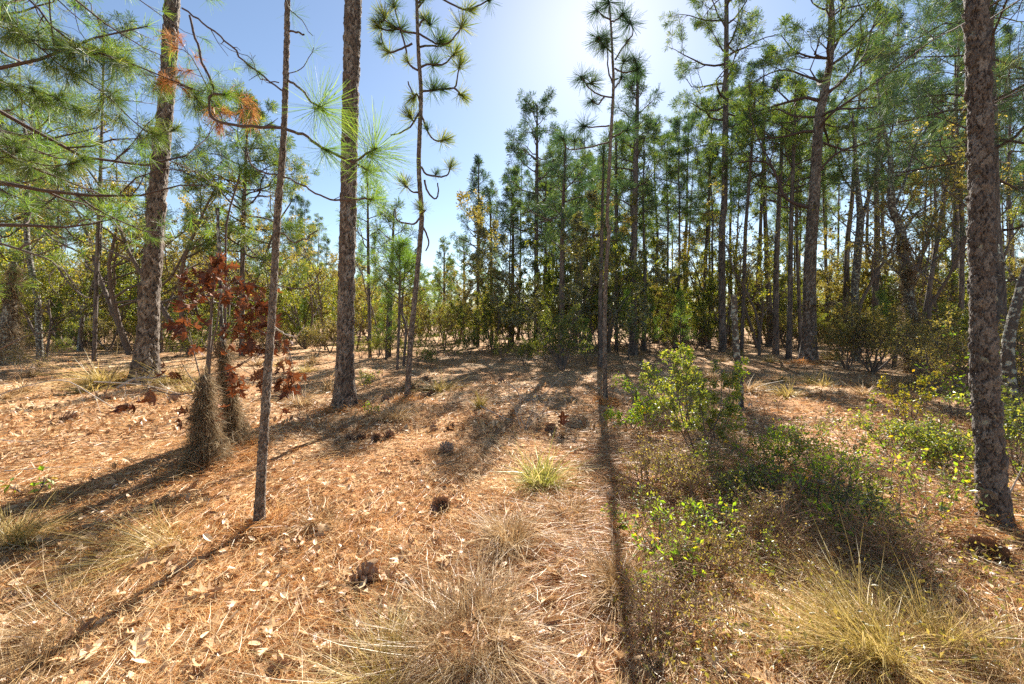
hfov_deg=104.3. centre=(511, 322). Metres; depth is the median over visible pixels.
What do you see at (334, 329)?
shrub
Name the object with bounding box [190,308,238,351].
shrub
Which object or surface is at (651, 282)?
understory tree
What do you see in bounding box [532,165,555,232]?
pine tree
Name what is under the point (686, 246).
understory tree
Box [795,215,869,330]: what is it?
understory tree
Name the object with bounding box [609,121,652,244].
pine tree
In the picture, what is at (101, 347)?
wiregrass clump
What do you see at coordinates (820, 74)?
pine tree
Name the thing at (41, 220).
pine tree
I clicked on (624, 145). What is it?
pine tree
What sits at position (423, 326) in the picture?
shrub
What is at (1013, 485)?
fallen branch
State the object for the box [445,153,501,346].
pine tree
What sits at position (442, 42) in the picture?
pine tree
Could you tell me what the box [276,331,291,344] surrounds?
shrub
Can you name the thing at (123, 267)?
pine tree
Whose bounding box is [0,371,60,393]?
wiregrass clump
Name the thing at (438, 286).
pine tree
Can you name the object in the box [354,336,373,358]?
shrub
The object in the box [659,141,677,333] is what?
pine tree
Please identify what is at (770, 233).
understory tree
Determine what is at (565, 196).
pine tree
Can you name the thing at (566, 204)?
pine tree
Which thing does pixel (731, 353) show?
wiregrass clump
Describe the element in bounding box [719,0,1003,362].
pine tree
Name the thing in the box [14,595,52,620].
fallen branch
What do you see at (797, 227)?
pine tree
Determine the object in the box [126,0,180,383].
pine tree
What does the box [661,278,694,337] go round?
understory tree
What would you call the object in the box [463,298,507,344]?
understory tree
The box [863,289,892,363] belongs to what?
pine tree
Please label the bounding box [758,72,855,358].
pine tree
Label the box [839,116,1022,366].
oak tree
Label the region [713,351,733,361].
wiregrass clump
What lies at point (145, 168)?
pine tree
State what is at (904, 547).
shrub
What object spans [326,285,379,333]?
understory tree
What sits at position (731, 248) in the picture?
understory tree
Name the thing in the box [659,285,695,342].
understory tree
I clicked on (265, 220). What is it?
pine tree
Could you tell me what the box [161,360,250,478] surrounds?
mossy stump
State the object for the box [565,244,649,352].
understory tree
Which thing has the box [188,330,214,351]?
shrub
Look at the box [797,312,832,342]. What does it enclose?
shrub
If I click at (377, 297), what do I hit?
understory tree
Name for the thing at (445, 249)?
pine tree
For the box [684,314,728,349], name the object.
shrub
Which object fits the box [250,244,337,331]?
understory tree
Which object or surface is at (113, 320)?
understory tree
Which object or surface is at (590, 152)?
pine tree
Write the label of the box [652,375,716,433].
shrub
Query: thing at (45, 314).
understory tree
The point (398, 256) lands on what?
pine tree
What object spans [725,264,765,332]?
understory tree
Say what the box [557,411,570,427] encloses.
oak leaf
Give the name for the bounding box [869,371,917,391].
wiregrass clump
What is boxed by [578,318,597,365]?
pine tree
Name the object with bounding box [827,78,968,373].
oak tree
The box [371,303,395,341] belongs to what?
understory tree
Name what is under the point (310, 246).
pine tree
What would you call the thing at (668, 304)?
understory tree
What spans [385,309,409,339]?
understory tree
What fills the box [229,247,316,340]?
understory tree
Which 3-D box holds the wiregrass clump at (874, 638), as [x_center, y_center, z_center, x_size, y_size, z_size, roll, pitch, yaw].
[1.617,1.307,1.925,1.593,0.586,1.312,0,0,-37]
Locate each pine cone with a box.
[59,410,77,420]
[100,395,112,402]
[122,403,132,410]
[167,393,181,401]
[345,433,355,440]
[350,562,380,593]
[356,432,365,439]
[371,433,381,440]
[381,395,388,401]
[383,429,395,438]
[426,390,434,396]
[427,425,437,432]
[430,496,450,512]
[439,441,453,454]
[445,422,454,429]
[544,423,557,433]
[962,536,1012,566]
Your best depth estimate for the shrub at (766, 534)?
2.62 m
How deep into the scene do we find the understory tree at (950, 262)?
25.78 m
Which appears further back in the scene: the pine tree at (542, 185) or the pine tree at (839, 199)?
the pine tree at (839, 199)
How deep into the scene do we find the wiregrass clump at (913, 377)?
10.53 m
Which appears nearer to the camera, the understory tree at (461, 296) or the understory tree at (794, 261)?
the understory tree at (794, 261)
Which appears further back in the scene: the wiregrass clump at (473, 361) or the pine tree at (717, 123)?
the pine tree at (717, 123)
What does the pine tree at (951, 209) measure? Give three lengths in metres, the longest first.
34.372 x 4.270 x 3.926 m
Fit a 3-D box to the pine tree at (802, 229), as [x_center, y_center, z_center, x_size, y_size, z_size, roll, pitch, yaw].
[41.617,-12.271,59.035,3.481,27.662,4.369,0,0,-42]
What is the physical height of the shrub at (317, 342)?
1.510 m
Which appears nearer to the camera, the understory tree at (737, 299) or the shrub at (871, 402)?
the shrub at (871, 402)
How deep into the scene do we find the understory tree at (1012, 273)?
26.97 m
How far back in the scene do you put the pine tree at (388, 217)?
17.86 m
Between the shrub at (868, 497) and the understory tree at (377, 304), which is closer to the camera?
the shrub at (868, 497)
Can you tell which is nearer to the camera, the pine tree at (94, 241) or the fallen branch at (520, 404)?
the fallen branch at (520, 404)
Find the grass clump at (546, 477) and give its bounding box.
[467,427,604,501]
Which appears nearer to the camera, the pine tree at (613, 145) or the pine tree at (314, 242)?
the pine tree at (613, 145)
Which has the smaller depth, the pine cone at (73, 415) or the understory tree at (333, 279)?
the pine cone at (73, 415)
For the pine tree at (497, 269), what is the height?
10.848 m
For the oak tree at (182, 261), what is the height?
11.275 m
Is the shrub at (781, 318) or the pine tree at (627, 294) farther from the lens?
the shrub at (781, 318)
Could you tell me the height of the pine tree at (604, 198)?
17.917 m
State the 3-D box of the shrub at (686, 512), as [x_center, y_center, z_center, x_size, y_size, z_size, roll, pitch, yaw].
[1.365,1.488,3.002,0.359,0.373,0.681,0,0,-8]
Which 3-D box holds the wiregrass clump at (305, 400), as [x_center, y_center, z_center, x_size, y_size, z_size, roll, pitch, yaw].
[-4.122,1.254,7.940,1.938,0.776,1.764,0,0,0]
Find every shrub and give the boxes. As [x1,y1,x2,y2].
[0,339,69,374]
[0,466,57,494]
[19,330,47,350]
[20,317,53,338]
[23,317,66,345]
[46,336,76,355]
[56,318,98,347]
[76,312,127,347]
[97,332,113,343]
[104,315,136,346]
[106,335,120,347]
[124,320,160,341]
[163,334,175,351]
[163,336,190,356]
[186,325,197,343]
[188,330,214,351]
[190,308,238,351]
[245,316,289,354]
[275,313,302,340]
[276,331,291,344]
[292,320,320,345]
[296,324,328,355]
[300,312,336,352]
[354,296,380,340]
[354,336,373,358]
[355,367,381,386]
[363,400,381,413]
[367,331,391,356]
[370,329,395,356]
[399,333,436,364]
[409,312,435,340]
[419,347,438,367]
[431,290,481,342]
[432,333,466,359]
[461,329,479,354]
[478,331,505,353]
[491,337,521,360]
[499,378,563,428]
[513,337,534,364]
[528,332,544,345]
[530,304,592,370]
[534,342,549,360]
[587,314,614,338]
[599,482,698,555]
[601,391,662,428]
[604,430,695,497]
[610,326,628,345]
[611,363,661,406]
[611,555,738,666]
[613,511,631,533]
[615,527,705,589]
[627,437,740,526]
[631,500,702,579]
[637,509,765,602]
[638,318,676,350]
[638,346,746,458]
[639,313,679,349]
[644,416,665,434]
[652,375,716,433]
[653,534,713,586]
[660,312,702,347]
[660,436,739,483]
[661,452,711,485]
[664,494,739,552]
[675,391,686,404]
[676,342,749,440]
[681,490,756,547]
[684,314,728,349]
[701,315,739,340]
[703,453,791,507]
[715,422,770,465]
[715,429,790,477]
[715,475,835,569]
[716,477,791,525]
[728,329,753,343]
[733,522,799,579]
[751,416,818,470]
[754,323,783,341]
[758,306,797,347]
[762,299,802,344]
[763,432,891,527]
[765,458,803,490]
[776,429,837,479]
[778,416,809,445]
[781,321,822,347]
[785,422,871,477]
[794,462,927,553]
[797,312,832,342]
[804,492,873,553]
[810,447,869,484]
[812,310,887,369]
[812,406,893,445]
[814,305,909,373]
[814,496,921,549]
[817,298,832,338]
[817,316,844,344]
[820,490,979,581]
[823,292,967,373]
[838,321,862,347]
[838,322,890,363]
[844,451,910,487]
[851,480,901,510]
[855,410,945,460]
[864,297,962,349]
[864,450,995,534]
[866,389,880,415]
[876,371,942,425]
[876,433,975,500]
[878,429,952,466]
[879,328,1019,400]
[881,415,974,475]
[885,315,1001,390]
[912,348,1001,417]
[919,296,1023,423]
[924,302,969,371]
[926,411,972,454]
[940,375,1023,484]
[941,309,1023,409]
[949,281,1023,342]
[1007,297,1023,347]
[1015,321,1023,356]
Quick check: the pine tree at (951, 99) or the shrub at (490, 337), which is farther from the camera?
the pine tree at (951, 99)
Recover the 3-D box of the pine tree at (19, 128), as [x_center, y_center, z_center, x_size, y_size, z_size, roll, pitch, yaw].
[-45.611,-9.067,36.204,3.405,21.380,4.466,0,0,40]
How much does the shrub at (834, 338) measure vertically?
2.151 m
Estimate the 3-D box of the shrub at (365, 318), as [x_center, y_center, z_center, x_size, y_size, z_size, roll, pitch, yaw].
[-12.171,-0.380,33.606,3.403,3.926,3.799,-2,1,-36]
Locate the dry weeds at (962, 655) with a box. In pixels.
[610,377,1023,683]
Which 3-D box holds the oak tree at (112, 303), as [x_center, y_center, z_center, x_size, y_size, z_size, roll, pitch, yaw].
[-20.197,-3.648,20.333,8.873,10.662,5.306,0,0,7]
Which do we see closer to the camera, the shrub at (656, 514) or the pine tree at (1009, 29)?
the shrub at (656, 514)
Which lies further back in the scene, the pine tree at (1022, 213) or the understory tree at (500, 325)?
the pine tree at (1022, 213)
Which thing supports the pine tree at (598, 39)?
on the ground
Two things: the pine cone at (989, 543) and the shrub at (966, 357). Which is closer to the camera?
the pine cone at (989, 543)
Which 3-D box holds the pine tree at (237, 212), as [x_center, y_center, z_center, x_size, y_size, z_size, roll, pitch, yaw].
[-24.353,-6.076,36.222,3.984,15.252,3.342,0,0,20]
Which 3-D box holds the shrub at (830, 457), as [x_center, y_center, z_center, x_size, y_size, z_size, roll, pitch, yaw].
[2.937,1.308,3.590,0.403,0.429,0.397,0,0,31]
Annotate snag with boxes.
[0,259,39,365]
[201,207,258,448]
[731,295,744,408]
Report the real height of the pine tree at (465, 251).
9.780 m
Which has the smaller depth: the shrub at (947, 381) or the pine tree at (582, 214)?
the shrub at (947, 381)
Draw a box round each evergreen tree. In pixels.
[462,187,616,365]
[550,237,676,364]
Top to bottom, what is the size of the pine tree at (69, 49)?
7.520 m
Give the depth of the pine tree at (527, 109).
23.52 m
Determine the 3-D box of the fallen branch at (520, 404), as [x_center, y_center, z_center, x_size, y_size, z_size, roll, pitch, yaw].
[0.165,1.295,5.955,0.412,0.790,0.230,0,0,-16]
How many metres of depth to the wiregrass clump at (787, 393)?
8.72 m
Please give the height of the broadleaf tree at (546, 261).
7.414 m
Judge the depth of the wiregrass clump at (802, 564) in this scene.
2.54 m
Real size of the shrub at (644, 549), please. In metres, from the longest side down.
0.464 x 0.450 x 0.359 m
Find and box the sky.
[0,0,1023,322]
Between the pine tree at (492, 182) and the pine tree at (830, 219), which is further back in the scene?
the pine tree at (830, 219)
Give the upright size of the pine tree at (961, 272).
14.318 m
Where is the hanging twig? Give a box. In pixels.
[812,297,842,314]
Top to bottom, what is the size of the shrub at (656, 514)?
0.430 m
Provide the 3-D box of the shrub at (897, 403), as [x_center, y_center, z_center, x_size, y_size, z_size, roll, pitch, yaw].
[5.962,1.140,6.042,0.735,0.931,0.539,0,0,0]
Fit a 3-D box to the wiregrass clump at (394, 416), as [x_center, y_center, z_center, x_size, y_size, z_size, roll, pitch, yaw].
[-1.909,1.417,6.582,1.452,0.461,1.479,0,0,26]
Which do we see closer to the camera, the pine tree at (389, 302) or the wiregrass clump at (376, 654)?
the wiregrass clump at (376, 654)
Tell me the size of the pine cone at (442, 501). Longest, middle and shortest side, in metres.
0.196 x 0.188 x 0.161 m
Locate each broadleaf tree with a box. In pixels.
[0,218,162,349]
[0,231,92,356]
[0,281,74,344]
[465,253,516,351]
[511,214,666,350]
[864,195,1023,343]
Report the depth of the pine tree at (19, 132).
29.92 m
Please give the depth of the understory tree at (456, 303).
27.55 m
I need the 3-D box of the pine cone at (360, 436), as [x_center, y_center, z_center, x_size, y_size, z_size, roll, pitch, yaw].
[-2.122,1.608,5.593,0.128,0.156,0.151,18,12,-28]
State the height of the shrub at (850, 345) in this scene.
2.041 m
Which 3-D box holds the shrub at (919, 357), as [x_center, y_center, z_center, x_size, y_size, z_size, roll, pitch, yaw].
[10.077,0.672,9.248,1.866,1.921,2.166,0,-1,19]
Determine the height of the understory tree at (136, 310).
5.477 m
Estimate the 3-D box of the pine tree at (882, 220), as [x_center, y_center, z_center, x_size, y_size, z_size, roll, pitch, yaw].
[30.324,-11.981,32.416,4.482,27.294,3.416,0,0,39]
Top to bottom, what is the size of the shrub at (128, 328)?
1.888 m
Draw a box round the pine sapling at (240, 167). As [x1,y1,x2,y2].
[208,148,258,400]
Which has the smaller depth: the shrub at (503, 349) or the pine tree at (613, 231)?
the shrub at (503, 349)
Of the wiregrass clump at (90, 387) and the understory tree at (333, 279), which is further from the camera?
the understory tree at (333, 279)
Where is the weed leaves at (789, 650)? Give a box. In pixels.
[613,374,1023,683]
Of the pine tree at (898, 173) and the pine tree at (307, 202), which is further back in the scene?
the pine tree at (898, 173)
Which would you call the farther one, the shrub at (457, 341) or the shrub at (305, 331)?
the shrub at (305, 331)
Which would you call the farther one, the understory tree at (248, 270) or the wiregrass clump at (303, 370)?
the understory tree at (248, 270)
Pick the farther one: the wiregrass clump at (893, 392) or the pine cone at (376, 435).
the wiregrass clump at (893, 392)
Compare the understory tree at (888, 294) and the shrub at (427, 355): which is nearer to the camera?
the shrub at (427, 355)
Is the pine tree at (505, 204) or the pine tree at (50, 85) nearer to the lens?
the pine tree at (505, 204)
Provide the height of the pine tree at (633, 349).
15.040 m
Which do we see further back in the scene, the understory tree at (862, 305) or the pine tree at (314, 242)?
the pine tree at (314, 242)
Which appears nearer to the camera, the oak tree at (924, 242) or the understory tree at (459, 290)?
the oak tree at (924, 242)
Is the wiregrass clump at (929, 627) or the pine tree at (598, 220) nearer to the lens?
the wiregrass clump at (929, 627)
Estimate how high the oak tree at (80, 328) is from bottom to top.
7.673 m
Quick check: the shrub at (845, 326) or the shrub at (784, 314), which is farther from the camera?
the shrub at (784, 314)
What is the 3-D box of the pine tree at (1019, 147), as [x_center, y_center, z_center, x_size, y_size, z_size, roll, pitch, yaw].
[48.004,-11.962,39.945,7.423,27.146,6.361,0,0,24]
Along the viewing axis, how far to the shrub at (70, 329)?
23.28 m
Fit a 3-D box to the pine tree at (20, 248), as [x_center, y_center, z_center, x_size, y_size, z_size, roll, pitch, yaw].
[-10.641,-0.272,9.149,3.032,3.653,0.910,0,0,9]
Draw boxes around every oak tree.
[1,162,197,355]
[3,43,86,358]
[25,119,272,355]
[27,216,141,350]
[33,177,129,350]
[113,189,246,352]
[160,152,321,338]
[223,209,297,347]
[276,228,337,348]
[279,221,337,350]
[311,223,388,354]
[455,179,637,353]
[672,174,799,354]
[793,121,1020,324]
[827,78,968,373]
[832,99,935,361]
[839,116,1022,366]
[847,59,1023,374]
[952,202,1023,437]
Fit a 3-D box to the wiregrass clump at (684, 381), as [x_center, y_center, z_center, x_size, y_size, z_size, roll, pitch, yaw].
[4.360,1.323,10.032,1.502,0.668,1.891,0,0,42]
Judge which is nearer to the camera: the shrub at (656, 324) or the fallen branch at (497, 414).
the fallen branch at (497, 414)
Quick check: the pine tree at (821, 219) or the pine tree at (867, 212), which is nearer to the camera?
the pine tree at (867, 212)
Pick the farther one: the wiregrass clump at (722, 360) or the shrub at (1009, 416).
the wiregrass clump at (722, 360)
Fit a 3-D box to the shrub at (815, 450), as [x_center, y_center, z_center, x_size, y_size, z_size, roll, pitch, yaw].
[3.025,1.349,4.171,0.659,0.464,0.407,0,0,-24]
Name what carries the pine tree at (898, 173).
on the ground
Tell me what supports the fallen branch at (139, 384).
on the ground
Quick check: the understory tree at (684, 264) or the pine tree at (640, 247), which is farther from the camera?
the pine tree at (640, 247)
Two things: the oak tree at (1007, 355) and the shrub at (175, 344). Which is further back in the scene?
the shrub at (175, 344)
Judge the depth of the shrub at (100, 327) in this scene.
24.22 m
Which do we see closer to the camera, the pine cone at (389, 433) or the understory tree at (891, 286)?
the pine cone at (389, 433)
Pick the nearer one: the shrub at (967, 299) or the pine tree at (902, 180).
the shrub at (967, 299)
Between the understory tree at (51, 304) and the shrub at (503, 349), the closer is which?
the shrub at (503, 349)
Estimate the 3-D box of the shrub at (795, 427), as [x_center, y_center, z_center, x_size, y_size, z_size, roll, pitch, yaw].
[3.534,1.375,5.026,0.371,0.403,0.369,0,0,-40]
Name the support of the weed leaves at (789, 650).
on the ground
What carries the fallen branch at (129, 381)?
on the ground
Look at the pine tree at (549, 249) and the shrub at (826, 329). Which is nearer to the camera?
the shrub at (826, 329)
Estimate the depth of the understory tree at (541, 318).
21.86 m
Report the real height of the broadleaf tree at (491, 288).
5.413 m
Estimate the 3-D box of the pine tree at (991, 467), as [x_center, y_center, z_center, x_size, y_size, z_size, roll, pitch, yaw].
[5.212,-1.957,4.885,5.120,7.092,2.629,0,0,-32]
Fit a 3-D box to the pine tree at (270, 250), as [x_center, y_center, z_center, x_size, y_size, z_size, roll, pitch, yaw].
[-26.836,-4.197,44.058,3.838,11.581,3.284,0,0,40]
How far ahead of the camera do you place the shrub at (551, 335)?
13.02 m
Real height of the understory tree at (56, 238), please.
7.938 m
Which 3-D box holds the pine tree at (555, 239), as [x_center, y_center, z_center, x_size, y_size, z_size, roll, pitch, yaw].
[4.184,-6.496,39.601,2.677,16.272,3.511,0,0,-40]
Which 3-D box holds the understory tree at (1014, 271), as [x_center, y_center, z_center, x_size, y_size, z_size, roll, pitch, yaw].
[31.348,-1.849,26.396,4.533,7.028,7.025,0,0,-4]
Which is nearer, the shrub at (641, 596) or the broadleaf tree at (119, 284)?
the shrub at (641, 596)
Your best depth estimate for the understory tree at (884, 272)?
25.14 m
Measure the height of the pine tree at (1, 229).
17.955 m
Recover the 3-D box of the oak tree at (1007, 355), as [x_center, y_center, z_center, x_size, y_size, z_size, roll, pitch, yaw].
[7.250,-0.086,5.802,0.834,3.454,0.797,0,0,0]
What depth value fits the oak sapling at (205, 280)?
4.40 m
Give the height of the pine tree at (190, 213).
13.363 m
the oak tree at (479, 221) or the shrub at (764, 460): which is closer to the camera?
the shrub at (764, 460)
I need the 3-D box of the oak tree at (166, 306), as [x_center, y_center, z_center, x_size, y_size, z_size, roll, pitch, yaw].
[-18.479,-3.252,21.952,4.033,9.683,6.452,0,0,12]
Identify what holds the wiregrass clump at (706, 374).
on the ground
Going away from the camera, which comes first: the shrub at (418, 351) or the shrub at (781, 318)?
the shrub at (418, 351)
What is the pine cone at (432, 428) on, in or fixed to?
on the ground
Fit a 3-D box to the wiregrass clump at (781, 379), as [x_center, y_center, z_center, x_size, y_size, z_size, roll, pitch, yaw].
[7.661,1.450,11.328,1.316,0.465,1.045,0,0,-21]
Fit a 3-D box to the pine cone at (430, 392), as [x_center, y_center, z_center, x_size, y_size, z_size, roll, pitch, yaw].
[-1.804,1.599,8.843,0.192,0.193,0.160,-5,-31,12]
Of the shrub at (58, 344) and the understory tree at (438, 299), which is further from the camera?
the understory tree at (438, 299)
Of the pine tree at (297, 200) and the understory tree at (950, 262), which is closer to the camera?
the understory tree at (950, 262)
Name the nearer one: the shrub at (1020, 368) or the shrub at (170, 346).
the shrub at (1020, 368)
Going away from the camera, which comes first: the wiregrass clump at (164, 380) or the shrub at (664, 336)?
the wiregrass clump at (164, 380)
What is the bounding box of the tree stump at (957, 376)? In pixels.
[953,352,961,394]
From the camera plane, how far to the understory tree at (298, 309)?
25.65 m
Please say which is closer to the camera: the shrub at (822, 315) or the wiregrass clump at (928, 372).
the wiregrass clump at (928, 372)
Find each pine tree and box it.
[0,0,120,298]
[0,0,196,361]
[0,0,259,301]
[0,0,261,191]
[0,104,46,263]
[0,120,83,343]
[0,136,60,272]
[0,174,22,249]
[0,230,108,309]
[1,84,69,268]
[15,148,66,337]
[23,144,105,340]
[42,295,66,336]
[45,163,83,329]
[76,198,108,340]
[116,130,171,232]
[120,211,144,307]
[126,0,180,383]
[142,78,320,356]
[159,300,178,349]
[175,207,207,334]
[181,0,419,531]
[230,177,263,295]
[238,209,273,299]
[253,233,282,280]
[284,193,307,294]
[290,241,303,282]
[293,295,315,343]
[294,195,317,315]
[302,245,313,292]
[305,223,318,268]
[312,213,330,330]
[321,236,333,272]
[330,0,361,410]
[333,159,389,357]
[354,239,372,334]
[365,234,441,369]
[366,233,384,298]
[367,0,501,397]
[368,197,418,356]
[369,281,401,359]
[387,247,426,365]
[412,246,425,335]
[430,236,459,339]
[431,269,442,329]
[437,258,458,338]
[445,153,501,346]
[447,234,475,338]
[457,265,469,297]
[461,179,514,344]
[475,250,503,335]
[478,310,493,348]
[488,166,532,346]
[494,87,598,348]
[499,171,529,346]
[503,144,570,343]
[508,143,534,340]
[517,127,613,364]
[521,178,571,333]
[521,309,540,340]
[531,160,584,331]
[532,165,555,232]
[539,183,574,274]
[539,224,559,303]
[540,144,604,347]
[540,177,570,335]
[543,192,559,272]
[550,0,650,400]
[564,123,637,367]
[566,157,598,340]
[568,130,600,338]
[576,171,628,346]
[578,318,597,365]
[580,154,624,338]
[584,157,627,251]
[586,197,630,341]
[590,63,665,354]
[594,120,638,351]
[596,209,628,267]
[599,105,675,350]
[605,120,641,338]
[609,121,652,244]
[610,288,644,359]
[625,116,702,343]
[637,175,662,270]
[637,184,661,272]
[639,294,662,354]
[645,131,688,344]
[656,110,703,348]
[657,99,732,341]
[658,0,799,351]
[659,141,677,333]
[663,154,720,261]
[666,288,696,354]
[670,90,745,344]
[670,148,734,271]
[688,139,735,348]
[706,58,758,331]
[717,80,784,353]
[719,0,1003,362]
[719,43,829,346]
[720,79,831,343]
[727,124,759,289]
[738,100,836,354]
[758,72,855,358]
[763,117,806,273]
[770,108,832,350]
[771,77,822,337]
[781,178,805,290]
[784,139,829,268]
[795,68,851,342]
[798,129,840,233]
[801,101,842,290]
[806,0,964,347]
[806,30,928,344]
[819,0,1023,534]
[820,87,872,286]
[823,64,903,316]
[835,0,1023,385]
[849,20,914,292]
[855,3,1023,320]
[860,109,923,220]
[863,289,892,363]
[866,0,1023,343]
[868,0,1023,244]
[873,21,1023,344]
[879,121,966,256]
[903,76,942,255]
[905,69,968,307]
[914,59,966,266]
[923,98,952,282]
[932,131,967,258]
[940,22,1023,338]
[950,92,1023,217]
[998,75,1023,271]
[998,117,1020,248]
[1003,120,1023,263]
[1011,116,1023,226]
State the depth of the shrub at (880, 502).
2.66 m
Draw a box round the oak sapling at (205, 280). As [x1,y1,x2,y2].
[107,248,325,430]
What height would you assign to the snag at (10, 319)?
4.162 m
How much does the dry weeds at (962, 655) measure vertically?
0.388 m
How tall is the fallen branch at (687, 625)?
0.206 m
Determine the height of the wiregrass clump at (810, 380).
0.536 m
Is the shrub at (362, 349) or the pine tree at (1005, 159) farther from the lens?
the pine tree at (1005, 159)
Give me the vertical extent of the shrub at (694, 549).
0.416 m
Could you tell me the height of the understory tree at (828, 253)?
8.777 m
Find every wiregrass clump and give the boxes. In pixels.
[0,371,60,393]
[0,380,35,400]
[0,464,105,558]
[0,493,225,621]
[0,521,230,683]
[0,577,161,683]
[6,365,48,376]
[25,346,189,391]
[34,360,58,366]
[44,367,127,396]
[88,343,110,349]
[112,351,211,389]
[154,380,191,394]
[159,374,198,396]
[225,530,489,683]
[242,355,277,365]
[244,480,356,555]
[257,370,333,407]
[264,506,623,683]
[280,356,328,372]
[297,352,330,363]
[303,369,362,392]
[360,396,436,427]
[385,374,428,391]
[411,364,478,395]
[445,484,597,579]
[457,353,482,363]
[468,390,495,410]
[496,460,679,586]
[524,495,713,668]
[651,498,1011,683]
[654,346,670,353]
[662,372,714,386]
[699,359,744,381]
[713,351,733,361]
[721,344,753,355]
[722,374,788,396]
[723,503,920,610]
[749,355,781,362]
[752,378,776,390]
[760,373,835,398]
[768,367,799,381]
[769,540,1023,683]
[789,365,837,383]
[806,373,848,387]
[807,548,1023,681]
[819,349,835,359]
[839,379,889,399]
[849,372,887,387]
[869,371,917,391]
[871,385,911,397]
[873,363,942,384]
[878,370,915,387]
[885,373,931,384]
[895,362,966,381]
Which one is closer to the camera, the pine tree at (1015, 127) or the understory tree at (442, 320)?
the understory tree at (442, 320)
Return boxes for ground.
[0,323,1023,683]
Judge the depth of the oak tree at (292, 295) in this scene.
23.75 m
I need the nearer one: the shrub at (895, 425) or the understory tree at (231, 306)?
the shrub at (895, 425)
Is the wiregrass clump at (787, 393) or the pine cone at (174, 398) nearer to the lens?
the pine cone at (174, 398)
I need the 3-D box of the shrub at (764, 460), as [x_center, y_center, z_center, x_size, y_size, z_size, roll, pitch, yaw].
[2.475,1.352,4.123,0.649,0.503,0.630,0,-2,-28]
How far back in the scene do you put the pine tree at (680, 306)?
16.95 m
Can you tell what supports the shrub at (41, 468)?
on the ground
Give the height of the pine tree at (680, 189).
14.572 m
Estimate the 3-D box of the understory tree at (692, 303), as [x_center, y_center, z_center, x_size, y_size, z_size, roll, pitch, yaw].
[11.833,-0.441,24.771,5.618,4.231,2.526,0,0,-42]
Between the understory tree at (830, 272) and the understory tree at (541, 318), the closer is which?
the understory tree at (541, 318)
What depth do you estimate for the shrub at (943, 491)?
2.93 m
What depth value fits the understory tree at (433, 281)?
48.73 m
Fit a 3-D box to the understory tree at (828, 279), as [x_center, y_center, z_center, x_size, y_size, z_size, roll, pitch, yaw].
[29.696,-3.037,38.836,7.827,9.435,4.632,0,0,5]
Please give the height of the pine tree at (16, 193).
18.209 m
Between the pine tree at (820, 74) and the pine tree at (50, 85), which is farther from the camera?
the pine tree at (50, 85)
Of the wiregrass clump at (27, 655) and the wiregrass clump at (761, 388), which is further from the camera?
the wiregrass clump at (761, 388)
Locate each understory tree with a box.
[0,218,174,347]
[0,250,90,348]
[2,231,139,343]
[2,238,132,346]
[39,239,120,344]
[66,237,233,340]
[91,257,207,324]
[98,294,160,344]
[105,254,280,322]
[120,279,199,338]
[129,277,189,345]
[140,219,278,347]
[160,266,205,326]
[163,238,232,343]
[188,247,297,338]
[191,249,298,341]
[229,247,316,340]
[230,282,302,345]
[231,249,291,344]
[248,295,300,344]
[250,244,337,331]
[251,257,366,344]
[263,280,336,346]
[276,296,313,345]
[279,258,376,340]
[301,261,338,339]
[316,251,405,347]
[317,302,362,333]
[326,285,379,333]
[354,285,405,345]
[354,287,377,348]
[355,254,428,296]
[355,284,397,340]
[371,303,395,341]
[385,264,436,340]
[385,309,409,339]
[396,276,483,352]
[397,270,437,306]
[401,302,425,341]
[407,294,450,337]
[417,297,454,343]
[419,271,453,340]
[431,300,468,348]
[432,300,459,350]
[438,264,488,341]
[442,270,482,344]
[448,278,484,331]
[448,298,483,348]
[452,307,497,352]
[459,253,575,344]
[463,289,541,346]
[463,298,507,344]
[476,271,523,343]
[482,299,524,346]
[487,302,516,347]
[494,301,533,343]
[501,281,557,343]
[524,294,572,351]
[527,243,570,310]
[532,290,592,345]
[533,303,570,348]
[553,263,593,334]
[557,252,690,352]
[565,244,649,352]
[573,192,648,352]
[579,281,671,345]
[595,251,693,350]
[596,260,660,345]
[609,259,731,348]
[611,252,674,340]
[613,225,713,340]
[618,280,652,324]
[647,244,670,337]
[647,244,689,339]
[647,255,675,340]
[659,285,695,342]
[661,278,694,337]
[670,281,717,349]
[672,214,732,342]
[673,238,773,346]
[674,209,772,338]
[682,274,717,344]
[699,201,802,347]
[707,269,764,331]
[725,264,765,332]
[726,288,796,341]
[732,267,833,327]
[733,228,802,340]
[748,238,823,343]
[763,242,824,326]
[780,245,865,319]
[781,293,823,341]
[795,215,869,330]
[800,226,965,318]
[816,255,867,327]
[821,232,889,311]
[828,290,893,327]
[831,282,893,327]
[847,205,965,321]
[850,251,941,309]
[860,275,922,321]
[895,239,968,317]
[915,269,1009,329]
[931,267,968,326]
[937,235,1023,322]
[945,206,1023,304]
[965,245,1022,300]
[1005,258,1019,298]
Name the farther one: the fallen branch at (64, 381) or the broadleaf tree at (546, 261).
the broadleaf tree at (546, 261)
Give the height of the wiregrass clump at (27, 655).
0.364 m
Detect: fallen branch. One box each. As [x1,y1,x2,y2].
[0,328,57,349]
[0,378,130,414]
[4,467,105,471]
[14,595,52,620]
[93,371,192,397]
[102,362,122,400]
[116,369,166,388]
[480,405,530,420]
[508,383,530,429]
[526,376,563,400]
[680,610,724,644]
[1010,467,1022,492]
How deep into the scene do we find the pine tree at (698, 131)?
32.25 m
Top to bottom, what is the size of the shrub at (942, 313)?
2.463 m
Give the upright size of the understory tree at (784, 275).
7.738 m
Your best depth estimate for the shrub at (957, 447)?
4.09 m
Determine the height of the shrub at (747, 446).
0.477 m
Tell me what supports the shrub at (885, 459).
on the ground

